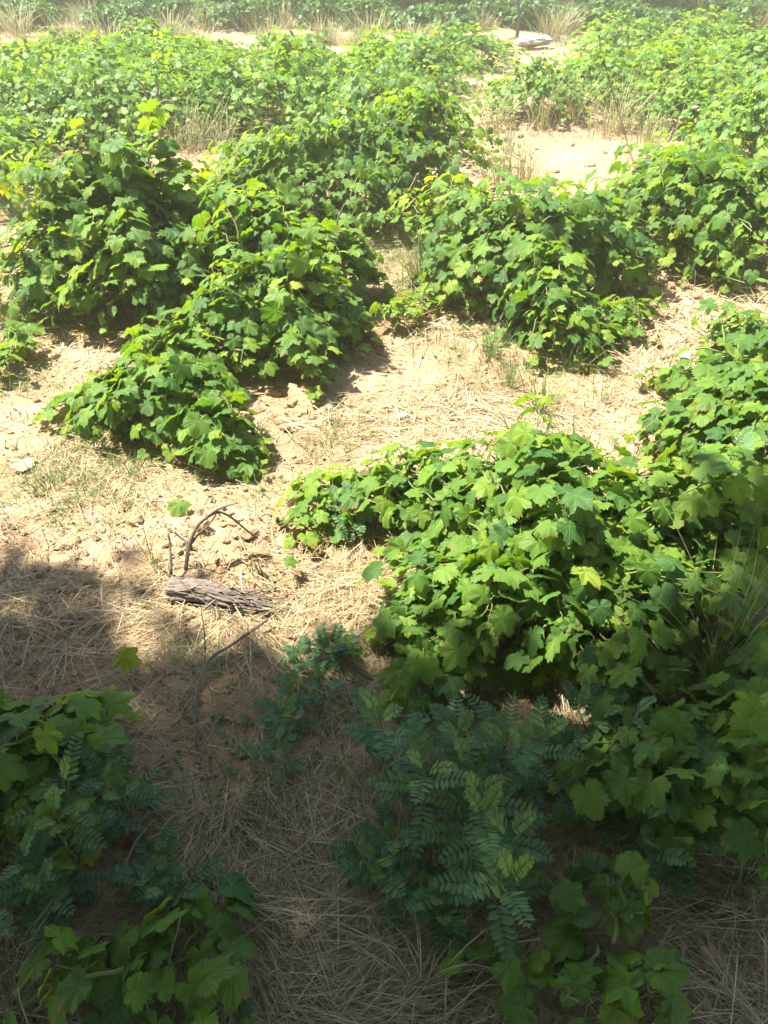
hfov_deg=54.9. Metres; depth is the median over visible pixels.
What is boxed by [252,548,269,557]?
soil clod
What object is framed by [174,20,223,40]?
dry grass clump
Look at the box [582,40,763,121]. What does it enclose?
grapevine
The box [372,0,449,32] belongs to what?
shrub
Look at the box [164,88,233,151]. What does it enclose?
dry grass tuft
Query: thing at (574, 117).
dry grass tuft
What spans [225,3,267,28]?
dry grass clump
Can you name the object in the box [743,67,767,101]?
grapevine
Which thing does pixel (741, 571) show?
grass tuft
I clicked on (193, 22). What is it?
dry grass clump
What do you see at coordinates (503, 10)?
shrub
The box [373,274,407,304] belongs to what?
grass tuft
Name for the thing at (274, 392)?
soil clod
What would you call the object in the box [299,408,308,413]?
soil clod
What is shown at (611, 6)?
shrub
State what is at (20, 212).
grass tuft
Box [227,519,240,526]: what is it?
soil clod
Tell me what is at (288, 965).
straw
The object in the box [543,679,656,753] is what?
grapevine
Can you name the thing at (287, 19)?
dry grass clump
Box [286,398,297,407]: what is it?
soil clod
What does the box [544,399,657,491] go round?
grass tuft
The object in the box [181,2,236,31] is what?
dry grass clump
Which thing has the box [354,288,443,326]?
grapevine
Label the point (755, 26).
dry grass clump
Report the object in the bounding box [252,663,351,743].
pinnate weed
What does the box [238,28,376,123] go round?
grapevine
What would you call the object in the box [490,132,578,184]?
dry grass tuft
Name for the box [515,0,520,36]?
sapling
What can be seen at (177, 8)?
shrub
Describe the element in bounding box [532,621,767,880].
grapevine
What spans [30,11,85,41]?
dry grass clump
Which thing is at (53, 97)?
grapevine
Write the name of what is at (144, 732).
dry stalk
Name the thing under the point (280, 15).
dry grass clump
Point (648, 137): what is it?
dry grass tuft
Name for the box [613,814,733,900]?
pinnate weed
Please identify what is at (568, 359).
grass tuft
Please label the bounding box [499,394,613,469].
grass tuft
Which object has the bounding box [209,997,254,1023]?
pinnate weed
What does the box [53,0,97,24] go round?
dry grass clump
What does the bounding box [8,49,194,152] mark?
grapevine
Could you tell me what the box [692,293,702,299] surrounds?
soil clod
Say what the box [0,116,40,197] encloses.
grapevine
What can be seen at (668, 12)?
shrub
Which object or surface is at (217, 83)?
grapevine
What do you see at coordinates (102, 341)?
soil clod
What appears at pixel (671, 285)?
soil clod
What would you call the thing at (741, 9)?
shrub
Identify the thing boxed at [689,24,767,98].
grapevine
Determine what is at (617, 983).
grapevine
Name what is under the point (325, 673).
dead leaf
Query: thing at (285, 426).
soil clod
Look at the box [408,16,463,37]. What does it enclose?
dry grass clump
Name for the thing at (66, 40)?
grapevine
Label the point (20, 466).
stone
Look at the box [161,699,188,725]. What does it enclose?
dry stalk
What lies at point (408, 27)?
dry grass clump
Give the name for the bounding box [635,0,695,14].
tree
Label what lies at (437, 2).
tree
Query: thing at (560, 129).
soil clod
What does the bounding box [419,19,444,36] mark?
dry grass clump
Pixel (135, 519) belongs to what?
soil clod
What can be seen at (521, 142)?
dry grass tuft
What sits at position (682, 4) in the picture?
shrub
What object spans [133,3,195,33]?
dry grass clump
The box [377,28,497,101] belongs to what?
grapevine
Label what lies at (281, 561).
soil clod
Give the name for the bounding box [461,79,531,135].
dry grass tuft
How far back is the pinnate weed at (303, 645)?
2.07 m
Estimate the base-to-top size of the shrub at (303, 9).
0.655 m
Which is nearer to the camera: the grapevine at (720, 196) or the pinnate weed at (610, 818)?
the pinnate weed at (610, 818)
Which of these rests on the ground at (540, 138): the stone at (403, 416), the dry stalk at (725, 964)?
the stone at (403, 416)
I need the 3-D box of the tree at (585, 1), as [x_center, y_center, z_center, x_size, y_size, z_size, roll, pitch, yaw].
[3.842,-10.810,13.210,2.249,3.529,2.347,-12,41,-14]
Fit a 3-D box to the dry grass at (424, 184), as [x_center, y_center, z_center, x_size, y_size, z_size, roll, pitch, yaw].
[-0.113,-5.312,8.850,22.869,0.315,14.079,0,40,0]
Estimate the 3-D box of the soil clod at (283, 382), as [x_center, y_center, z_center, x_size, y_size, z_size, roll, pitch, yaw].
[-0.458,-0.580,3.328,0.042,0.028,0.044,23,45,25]
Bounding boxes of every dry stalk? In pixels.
[22,645,80,655]
[102,585,162,599]
[109,640,177,644]
[131,720,158,735]
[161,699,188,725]
[186,801,224,821]
[274,590,341,607]
[305,966,380,1014]
[460,985,499,1005]
[654,908,719,913]
[683,911,754,921]
[689,980,739,1007]
[694,947,759,972]
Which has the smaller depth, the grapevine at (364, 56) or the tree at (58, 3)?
the grapevine at (364, 56)
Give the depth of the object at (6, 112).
6.20 m
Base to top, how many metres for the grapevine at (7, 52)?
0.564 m
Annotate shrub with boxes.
[0,0,51,30]
[1,0,69,31]
[75,0,159,34]
[129,6,174,29]
[156,0,227,26]
[196,0,291,29]
[288,0,339,28]
[310,0,402,30]
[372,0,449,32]
[419,10,459,30]
[436,2,493,29]
[469,0,541,29]
[520,0,591,31]
[575,0,646,30]
[620,0,685,29]
[659,0,732,22]
[718,0,767,30]
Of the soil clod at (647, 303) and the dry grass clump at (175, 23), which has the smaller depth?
the soil clod at (647, 303)
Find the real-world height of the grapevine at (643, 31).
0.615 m
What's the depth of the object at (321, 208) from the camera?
4.67 m
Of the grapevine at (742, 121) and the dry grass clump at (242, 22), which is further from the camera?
the dry grass clump at (242, 22)
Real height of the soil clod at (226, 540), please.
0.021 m
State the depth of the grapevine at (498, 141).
5.93 m
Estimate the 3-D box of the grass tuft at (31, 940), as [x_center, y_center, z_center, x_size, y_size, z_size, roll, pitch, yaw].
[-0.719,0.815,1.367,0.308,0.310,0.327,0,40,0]
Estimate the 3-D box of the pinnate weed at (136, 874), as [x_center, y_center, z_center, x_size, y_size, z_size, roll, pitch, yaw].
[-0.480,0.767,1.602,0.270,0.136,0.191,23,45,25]
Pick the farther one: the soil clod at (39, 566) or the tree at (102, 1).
the tree at (102, 1)
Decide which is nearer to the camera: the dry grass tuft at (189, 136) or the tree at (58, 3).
the dry grass tuft at (189, 136)
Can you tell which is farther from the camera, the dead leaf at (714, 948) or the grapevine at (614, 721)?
the grapevine at (614, 721)
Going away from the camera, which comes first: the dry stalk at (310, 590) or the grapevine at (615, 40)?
the dry stalk at (310, 590)
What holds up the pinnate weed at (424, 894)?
on the ground at (540, 138)
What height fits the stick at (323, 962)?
0.010 m
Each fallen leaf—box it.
[113,645,142,673]
[166,498,190,516]
[283,556,298,568]
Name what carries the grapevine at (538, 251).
on the ground at (540, 138)
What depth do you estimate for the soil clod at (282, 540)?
2.47 m
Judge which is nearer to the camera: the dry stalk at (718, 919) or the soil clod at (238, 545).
the dry stalk at (718, 919)
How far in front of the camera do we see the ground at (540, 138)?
2.86 m
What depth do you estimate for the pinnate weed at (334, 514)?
2.46 m
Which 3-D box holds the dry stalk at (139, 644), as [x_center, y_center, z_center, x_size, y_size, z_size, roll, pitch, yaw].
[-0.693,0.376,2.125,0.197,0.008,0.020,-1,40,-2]
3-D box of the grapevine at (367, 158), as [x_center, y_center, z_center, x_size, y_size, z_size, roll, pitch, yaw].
[-0.277,-2.506,5.042,1.738,0.840,2.462,30,48,31]
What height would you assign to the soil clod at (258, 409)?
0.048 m
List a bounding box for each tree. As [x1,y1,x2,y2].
[24,0,97,19]
[91,0,151,13]
[233,0,294,15]
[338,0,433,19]
[400,0,471,12]
[554,0,589,6]
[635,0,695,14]
[657,0,725,11]
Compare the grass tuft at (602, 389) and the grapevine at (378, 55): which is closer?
the grass tuft at (602, 389)
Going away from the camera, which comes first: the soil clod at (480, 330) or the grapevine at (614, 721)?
the grapevine at (614, 721)
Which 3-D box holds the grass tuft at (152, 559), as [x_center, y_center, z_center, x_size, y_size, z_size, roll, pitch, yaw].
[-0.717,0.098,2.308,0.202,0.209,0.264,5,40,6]
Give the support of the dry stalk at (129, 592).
on the straw
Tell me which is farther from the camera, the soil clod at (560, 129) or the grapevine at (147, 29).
the grapevine at (147, 29)
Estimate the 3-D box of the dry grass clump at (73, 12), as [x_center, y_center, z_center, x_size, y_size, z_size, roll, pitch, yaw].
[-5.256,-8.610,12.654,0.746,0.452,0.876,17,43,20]
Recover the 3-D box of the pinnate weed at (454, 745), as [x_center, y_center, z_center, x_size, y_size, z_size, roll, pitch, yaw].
[0.122,0.554,1.736,0.311,0.313,0.430,-28,47,-30]
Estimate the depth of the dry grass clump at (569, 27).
11.85 m
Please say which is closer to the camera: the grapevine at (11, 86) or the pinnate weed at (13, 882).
the pinnate weed at (13, 882)
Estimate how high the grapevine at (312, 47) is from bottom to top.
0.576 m
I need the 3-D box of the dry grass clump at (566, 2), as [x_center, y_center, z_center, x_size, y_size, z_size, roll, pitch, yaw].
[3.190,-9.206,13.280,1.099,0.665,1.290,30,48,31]
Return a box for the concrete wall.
[508,0,552,27]
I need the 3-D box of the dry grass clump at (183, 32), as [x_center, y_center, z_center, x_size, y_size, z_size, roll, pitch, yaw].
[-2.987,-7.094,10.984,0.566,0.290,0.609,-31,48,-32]
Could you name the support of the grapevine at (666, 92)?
on the ground at (540, 138)
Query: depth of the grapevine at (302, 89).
6.71 m
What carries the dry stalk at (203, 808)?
on the straw
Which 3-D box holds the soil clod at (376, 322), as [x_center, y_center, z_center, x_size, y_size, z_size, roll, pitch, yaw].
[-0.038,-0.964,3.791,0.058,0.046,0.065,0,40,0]
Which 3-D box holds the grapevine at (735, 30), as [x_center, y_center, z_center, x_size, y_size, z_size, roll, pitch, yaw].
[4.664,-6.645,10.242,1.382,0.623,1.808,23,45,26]
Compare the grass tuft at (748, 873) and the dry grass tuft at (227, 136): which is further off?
the dry grass tuft at (227, 136)
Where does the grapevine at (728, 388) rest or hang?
on the ground at (540, 138)
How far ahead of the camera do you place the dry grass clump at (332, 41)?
11.02 m
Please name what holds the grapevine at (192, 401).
on the ground at (540, 138)
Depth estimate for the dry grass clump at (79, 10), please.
12.46 m
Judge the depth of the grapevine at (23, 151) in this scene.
5.21 m
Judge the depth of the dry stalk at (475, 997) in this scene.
1.46 m
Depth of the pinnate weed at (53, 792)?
1.55 m
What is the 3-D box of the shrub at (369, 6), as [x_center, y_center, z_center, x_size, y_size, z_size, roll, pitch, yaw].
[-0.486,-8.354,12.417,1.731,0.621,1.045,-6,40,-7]
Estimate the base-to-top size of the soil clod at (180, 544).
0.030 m
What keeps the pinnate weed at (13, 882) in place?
on the ground at (540, 138)
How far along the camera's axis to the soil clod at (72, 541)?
2.45 m
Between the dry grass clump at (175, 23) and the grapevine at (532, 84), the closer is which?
the grapevine at (532, 84)
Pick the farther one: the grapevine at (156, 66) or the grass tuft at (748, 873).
the grapevine at (156, 66)
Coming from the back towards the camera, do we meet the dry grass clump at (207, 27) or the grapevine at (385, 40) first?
the dry grass clump at (207, 27)
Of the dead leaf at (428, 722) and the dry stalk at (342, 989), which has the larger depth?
the dead leaf at (428, 722)
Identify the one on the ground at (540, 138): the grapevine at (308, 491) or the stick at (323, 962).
the grapevine at (308, 491)
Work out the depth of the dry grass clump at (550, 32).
11.14 m
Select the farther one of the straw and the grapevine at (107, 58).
the grapevine at (107, 58)
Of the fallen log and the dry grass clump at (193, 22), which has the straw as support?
the fallen log
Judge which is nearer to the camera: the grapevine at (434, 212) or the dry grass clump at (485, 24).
the grapevine at (434, 212)
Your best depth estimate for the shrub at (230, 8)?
12.24 m
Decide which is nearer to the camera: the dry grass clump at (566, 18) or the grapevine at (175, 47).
the grapevine at (175, 47)
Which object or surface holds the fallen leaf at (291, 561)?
on the straw
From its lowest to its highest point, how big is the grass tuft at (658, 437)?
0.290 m
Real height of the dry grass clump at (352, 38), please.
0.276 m
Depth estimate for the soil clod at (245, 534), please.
2.48 m
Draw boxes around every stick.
[312,955,351,984]
[407,173,418,193]
[515,923,550,939]
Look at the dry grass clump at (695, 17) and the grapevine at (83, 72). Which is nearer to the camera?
the grapevine at (83, 72)
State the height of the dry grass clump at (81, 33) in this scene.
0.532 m
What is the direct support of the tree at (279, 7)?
on the ground at (540, 138)
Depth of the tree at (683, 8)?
13.29 m
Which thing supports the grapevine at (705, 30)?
on the ground at (540, 138)
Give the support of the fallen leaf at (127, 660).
on the straw
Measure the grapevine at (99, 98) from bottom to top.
0.762 m
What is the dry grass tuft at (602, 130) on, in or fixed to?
on the ground at (540, 138)
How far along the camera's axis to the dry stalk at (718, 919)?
1.56 m
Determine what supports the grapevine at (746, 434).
on the ground at (540, 138)
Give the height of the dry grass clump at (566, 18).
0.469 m
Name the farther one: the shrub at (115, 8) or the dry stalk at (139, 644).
the shrub at (115, 8)
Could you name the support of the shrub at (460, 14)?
on the ground at (540, 138)
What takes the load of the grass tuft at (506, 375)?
on the ground at (540, 138)
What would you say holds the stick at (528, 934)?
on the straw
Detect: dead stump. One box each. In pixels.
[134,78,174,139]
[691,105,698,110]
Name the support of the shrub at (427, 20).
on the ground at (540, 138)
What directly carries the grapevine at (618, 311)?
on the ground at (540, 138)
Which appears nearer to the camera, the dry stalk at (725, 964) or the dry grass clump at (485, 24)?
the dry stalk at (725, 964)
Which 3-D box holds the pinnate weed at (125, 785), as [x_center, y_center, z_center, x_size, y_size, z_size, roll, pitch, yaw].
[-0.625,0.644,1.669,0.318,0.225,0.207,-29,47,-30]
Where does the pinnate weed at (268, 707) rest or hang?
on the ground at (540, 138)
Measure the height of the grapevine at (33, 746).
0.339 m
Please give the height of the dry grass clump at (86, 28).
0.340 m
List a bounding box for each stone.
[10,457,34,471]
[395,411,409,419]
[680,353,693,359]
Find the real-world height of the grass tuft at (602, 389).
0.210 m
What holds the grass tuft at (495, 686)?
on the ground at (540, 138)
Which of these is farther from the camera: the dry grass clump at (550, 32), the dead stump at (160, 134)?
the dry grass clump at (550, 32)
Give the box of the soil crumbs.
[0,136,767,1023]
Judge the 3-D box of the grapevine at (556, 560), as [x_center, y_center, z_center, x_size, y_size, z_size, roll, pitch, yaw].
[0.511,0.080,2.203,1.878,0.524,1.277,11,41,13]
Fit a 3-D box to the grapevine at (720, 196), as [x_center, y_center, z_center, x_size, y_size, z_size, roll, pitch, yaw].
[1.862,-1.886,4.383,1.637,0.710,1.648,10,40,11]
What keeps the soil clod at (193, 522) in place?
on the ground at (540, 138)
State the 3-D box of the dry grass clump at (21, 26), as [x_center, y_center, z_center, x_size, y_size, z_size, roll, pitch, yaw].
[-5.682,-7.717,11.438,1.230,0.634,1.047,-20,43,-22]
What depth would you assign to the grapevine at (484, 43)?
9.27 m
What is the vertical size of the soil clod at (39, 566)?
0.035 m
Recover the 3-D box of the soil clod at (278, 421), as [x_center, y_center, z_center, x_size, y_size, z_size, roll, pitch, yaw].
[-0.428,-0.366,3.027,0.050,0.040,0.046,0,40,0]
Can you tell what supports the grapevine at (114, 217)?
on the ground at (540, 138)
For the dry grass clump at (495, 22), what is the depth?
12.22 m
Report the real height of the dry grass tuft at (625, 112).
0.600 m
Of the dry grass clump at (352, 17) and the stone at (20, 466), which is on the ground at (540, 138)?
the dry grass clump at (352, 17)
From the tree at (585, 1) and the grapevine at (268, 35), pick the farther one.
the tree at (585, 1)
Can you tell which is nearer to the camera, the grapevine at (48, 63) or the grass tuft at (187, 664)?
the grass tuft at (187, 664)
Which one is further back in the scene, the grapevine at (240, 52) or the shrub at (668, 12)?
the shrub at (668, 12)
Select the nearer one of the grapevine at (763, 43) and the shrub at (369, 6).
the grapevine at (763, 43)
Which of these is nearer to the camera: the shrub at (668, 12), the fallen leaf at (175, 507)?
the fallen leaf at (175, 507)
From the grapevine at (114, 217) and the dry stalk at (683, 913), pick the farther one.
the grapevine at (114, 217)
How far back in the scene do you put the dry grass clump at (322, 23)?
11.23 m
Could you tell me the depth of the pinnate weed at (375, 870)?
1.60 m
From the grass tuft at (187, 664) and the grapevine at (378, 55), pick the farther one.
the grapevine at (378, 55)
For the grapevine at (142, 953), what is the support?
on the ground at (540, 138)
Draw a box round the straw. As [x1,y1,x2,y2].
[0,221,767,1023]
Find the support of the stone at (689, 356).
on the ground at (540, 138)
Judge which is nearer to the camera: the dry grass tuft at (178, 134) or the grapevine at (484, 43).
the dry grass tuft at (178, 134)
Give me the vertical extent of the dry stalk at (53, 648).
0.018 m
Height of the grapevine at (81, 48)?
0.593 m
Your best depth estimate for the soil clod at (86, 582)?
2.31 m
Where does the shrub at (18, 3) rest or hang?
on the ground at (540, 138)
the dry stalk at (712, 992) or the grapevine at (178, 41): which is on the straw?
the dry stalk at (712, 992)
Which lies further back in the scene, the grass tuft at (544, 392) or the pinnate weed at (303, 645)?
the grass tuft at (544, 392)
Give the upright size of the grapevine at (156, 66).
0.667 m
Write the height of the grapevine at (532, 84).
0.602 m
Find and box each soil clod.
[33,562,50,572]
[66,536,80,546]
[84,577,92,584]
[94,339,107,345]
[126,514,142,526]
[150,553,162,564]
[176,540,188,547]
[187,516,209,531]
[215,565,229,572]
[222,537,230,543]
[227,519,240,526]
[229,541,244,550]
[239,525,258,539]
[251,406,265,413]
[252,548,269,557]
[265,389,281,396]
[273,418,284,425]
[274,534,285,548]
[275,554,288,564]
[278,379,286,384]
[279,423,291,430]
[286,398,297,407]
[292,527,300,535]
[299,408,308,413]
[300,382,313,388]
[371,319,381,326]
[477,326,489,333]
[479,312,490,318]
[557,127,564,131]
[584,160,595,167]
[625,293,632,296]
[646,299,658,306]
[666,281,675,289]
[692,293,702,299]
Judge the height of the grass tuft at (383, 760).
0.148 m
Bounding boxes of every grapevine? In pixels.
[0,34,76,66]
[0,44,42,73]
[0,48,98,125]
[0,56,134,143]
[0,98,242,343]
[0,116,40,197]
[0,116,78,211]
[0,319,52,379]
[0,684,145,895]
[0,871,265,1023]
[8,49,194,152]
[9,27,107,65]
[15,50,221,155]
[18,68,153,153]
[23,305,276,484]
[40,30,165,66]
[51,30,174,73]
[90,69,253,156]
[97,15,200,54]
[113,48,237,134]
[132,29,245,72]
[138,37,253,126]
[160,173,393,401]
[169,50,312,142]
[181,34,268,79]
[186,65,511,236]
[213,37,372,132]
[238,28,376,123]
[245,23,330,70]
[273,471,380,550]
[280,37,346,65]
[292,51,461,137]
[297,393,767,734]
[315,41,461,103]
[323,86,538,167]
[340,29,406,66]
[345,23,425,53]
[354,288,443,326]
[355,171,505,245]
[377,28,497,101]
[405,170,681,374]
[416,16,542,76]
[439,847,693,1023]
[467,52,603,126]
[527,40,692,116]
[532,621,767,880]
[539,7,682,60]
[548,34,739,109]
[564,7,657,59]
[578,136,767,300]
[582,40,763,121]
[590,54,752,151]
[598,294,670,353]
[611,278,767,524]
[636,72,767,171]
[644,11,744,58]
[679,4,762,42]
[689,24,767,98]
[725,28,767,54]
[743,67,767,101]
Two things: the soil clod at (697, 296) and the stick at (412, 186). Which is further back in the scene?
the stick at (412, 186)
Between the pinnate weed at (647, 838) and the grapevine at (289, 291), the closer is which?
the pinnate weed at (647, 838)
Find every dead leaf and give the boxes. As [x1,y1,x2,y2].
[321,668,331,679]
[422,716,435,724]
[698,940,730,981]
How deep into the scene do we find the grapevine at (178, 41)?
7.13 m
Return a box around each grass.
[0,14,767,345]
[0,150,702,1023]
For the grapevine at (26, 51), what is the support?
on the ground at (540, 138)
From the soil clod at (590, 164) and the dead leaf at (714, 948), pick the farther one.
the soil clod at (590, 164)
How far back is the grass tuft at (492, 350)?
3.48 m
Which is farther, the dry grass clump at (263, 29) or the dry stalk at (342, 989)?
the dry grass clump at (263, 29)
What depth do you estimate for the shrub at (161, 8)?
12.08 m
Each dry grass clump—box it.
[0,0,50,37]
[30,9,99,45]
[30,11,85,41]
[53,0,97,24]
[58,0,101,25]
[61,0,93,23]
[66,16,115,37]
[81,9,131,38]
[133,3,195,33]
[139,13,191,35]
[171,1,220,27]
[172,27,199,36]
[173,23,201,36]
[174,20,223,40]
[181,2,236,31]
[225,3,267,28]
[240,6,294,48]
[255,0,291,24]
[259,8,315,29]
[284,5,348,42]
[311,13,354,45]
[334,5,362,25]
[337,2,409,46]
[338,27,362,47]
[386,20,422,41]
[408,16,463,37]
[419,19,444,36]
[467,3,495,31]
[483,13,511,29]
[520,0,589,43]
[540,6,586,34]
[545,3,593,35]
[554,0,582,6]
[675,11,711,28]
[730,4,767,31]
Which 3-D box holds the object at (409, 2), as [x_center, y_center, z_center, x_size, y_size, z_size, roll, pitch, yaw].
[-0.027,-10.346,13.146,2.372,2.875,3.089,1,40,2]
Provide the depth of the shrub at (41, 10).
12.11 m
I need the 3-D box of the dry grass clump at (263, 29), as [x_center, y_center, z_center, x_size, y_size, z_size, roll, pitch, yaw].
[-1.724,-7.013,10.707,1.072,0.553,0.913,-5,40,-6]
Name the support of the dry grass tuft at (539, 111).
on the ground at (540, 138)
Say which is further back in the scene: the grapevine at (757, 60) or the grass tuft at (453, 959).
the grapevine at (757, 60)
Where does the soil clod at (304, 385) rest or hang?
on the ground at (540, 138)
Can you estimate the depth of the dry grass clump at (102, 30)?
10.90 m
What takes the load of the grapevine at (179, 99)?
on the ground at (540, 138)
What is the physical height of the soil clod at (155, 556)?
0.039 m
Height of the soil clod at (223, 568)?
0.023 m
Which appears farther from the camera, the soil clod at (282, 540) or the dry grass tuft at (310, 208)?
the dry grass tuft at (310, 208)
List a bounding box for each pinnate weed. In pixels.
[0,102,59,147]
[0,822,104,951]
[3,732,142,904]
[33,745,185,850]
[101,820,227,917]
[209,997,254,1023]
[241,681,316,791]
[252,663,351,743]
[273,622,362,679]
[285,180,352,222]
[311,479,369,541]
[328,797,437,944]
[338,683,508,822]
[365,710,554,962]
[395,847,487,960]
[458,693,584,828]
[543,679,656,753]
[553,765,632,850]
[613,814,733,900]
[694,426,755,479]
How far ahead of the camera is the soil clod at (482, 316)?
3.81 m
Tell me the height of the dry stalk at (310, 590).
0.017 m
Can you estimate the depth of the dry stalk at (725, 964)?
1.50 m
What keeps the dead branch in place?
on the straw
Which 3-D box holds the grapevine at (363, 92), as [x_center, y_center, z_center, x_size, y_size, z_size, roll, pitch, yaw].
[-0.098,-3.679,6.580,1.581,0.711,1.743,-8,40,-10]
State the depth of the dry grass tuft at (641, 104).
7.12 m
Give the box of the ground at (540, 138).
[0,12,767,1023]
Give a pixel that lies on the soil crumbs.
(194, 564)
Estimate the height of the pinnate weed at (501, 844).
0.292 m
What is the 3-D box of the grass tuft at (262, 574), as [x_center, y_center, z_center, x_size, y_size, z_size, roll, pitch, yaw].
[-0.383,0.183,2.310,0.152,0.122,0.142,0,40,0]
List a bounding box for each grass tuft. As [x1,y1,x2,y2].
[0,186,40,226]
[0,872,84,1022]
[12,455,86,500]
[115,509,184,566]
[132,94,239,158]
[144,110,211,155]
[145,622,223,686]
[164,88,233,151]
[169,105,255,154]
[237,551,284,586]
[287,179,332,219]
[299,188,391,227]
[340,892,502,1022]
[342,690,433,796]
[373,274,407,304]
[374,217,448,289]
[457,322,523,372]
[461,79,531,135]
[461,134,534,184]
[467,645,515,709]
[475,57,602,135]
[477,108,537,158]
[484,351,539,389]
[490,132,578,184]
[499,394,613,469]
[503,355,583,414]
[538,332,608,376]
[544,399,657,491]
[547,66,620,128]
[564,59,682,137]
[566,94,642,141]
[579,354,622,405]
[611,78,674,123]
[618,98,685,151]
[619,497,767,695]
[623,400,726,463]
[684,498,767,678]
[691,837,767,907]
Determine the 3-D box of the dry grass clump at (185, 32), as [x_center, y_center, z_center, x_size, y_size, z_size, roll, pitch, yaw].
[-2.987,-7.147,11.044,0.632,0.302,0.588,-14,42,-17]
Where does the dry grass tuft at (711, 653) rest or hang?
on the straw
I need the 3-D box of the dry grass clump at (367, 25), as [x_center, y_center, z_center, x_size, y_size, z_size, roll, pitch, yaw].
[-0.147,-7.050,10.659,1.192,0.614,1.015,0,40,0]
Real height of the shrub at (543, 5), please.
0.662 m
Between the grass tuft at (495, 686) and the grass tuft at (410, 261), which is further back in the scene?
the grass tuft at (410, 261)
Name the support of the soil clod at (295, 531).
on the ground at (540, 138)
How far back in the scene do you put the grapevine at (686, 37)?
8.02 m
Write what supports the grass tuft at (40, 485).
on the ground at (540, 138)
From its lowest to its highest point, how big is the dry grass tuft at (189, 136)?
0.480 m
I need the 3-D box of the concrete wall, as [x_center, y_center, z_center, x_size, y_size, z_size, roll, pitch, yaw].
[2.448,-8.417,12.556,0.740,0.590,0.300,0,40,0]
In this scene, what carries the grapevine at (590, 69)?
on the ground at (540, 138)
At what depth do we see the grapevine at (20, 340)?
3.39 m
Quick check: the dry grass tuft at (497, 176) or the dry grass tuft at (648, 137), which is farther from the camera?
the dry grass tuft at (648, 137)
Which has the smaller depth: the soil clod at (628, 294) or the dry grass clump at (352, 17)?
the soil clod at (628, 294)
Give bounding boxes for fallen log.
[164,502,293,626]
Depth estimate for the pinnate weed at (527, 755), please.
1.72 m

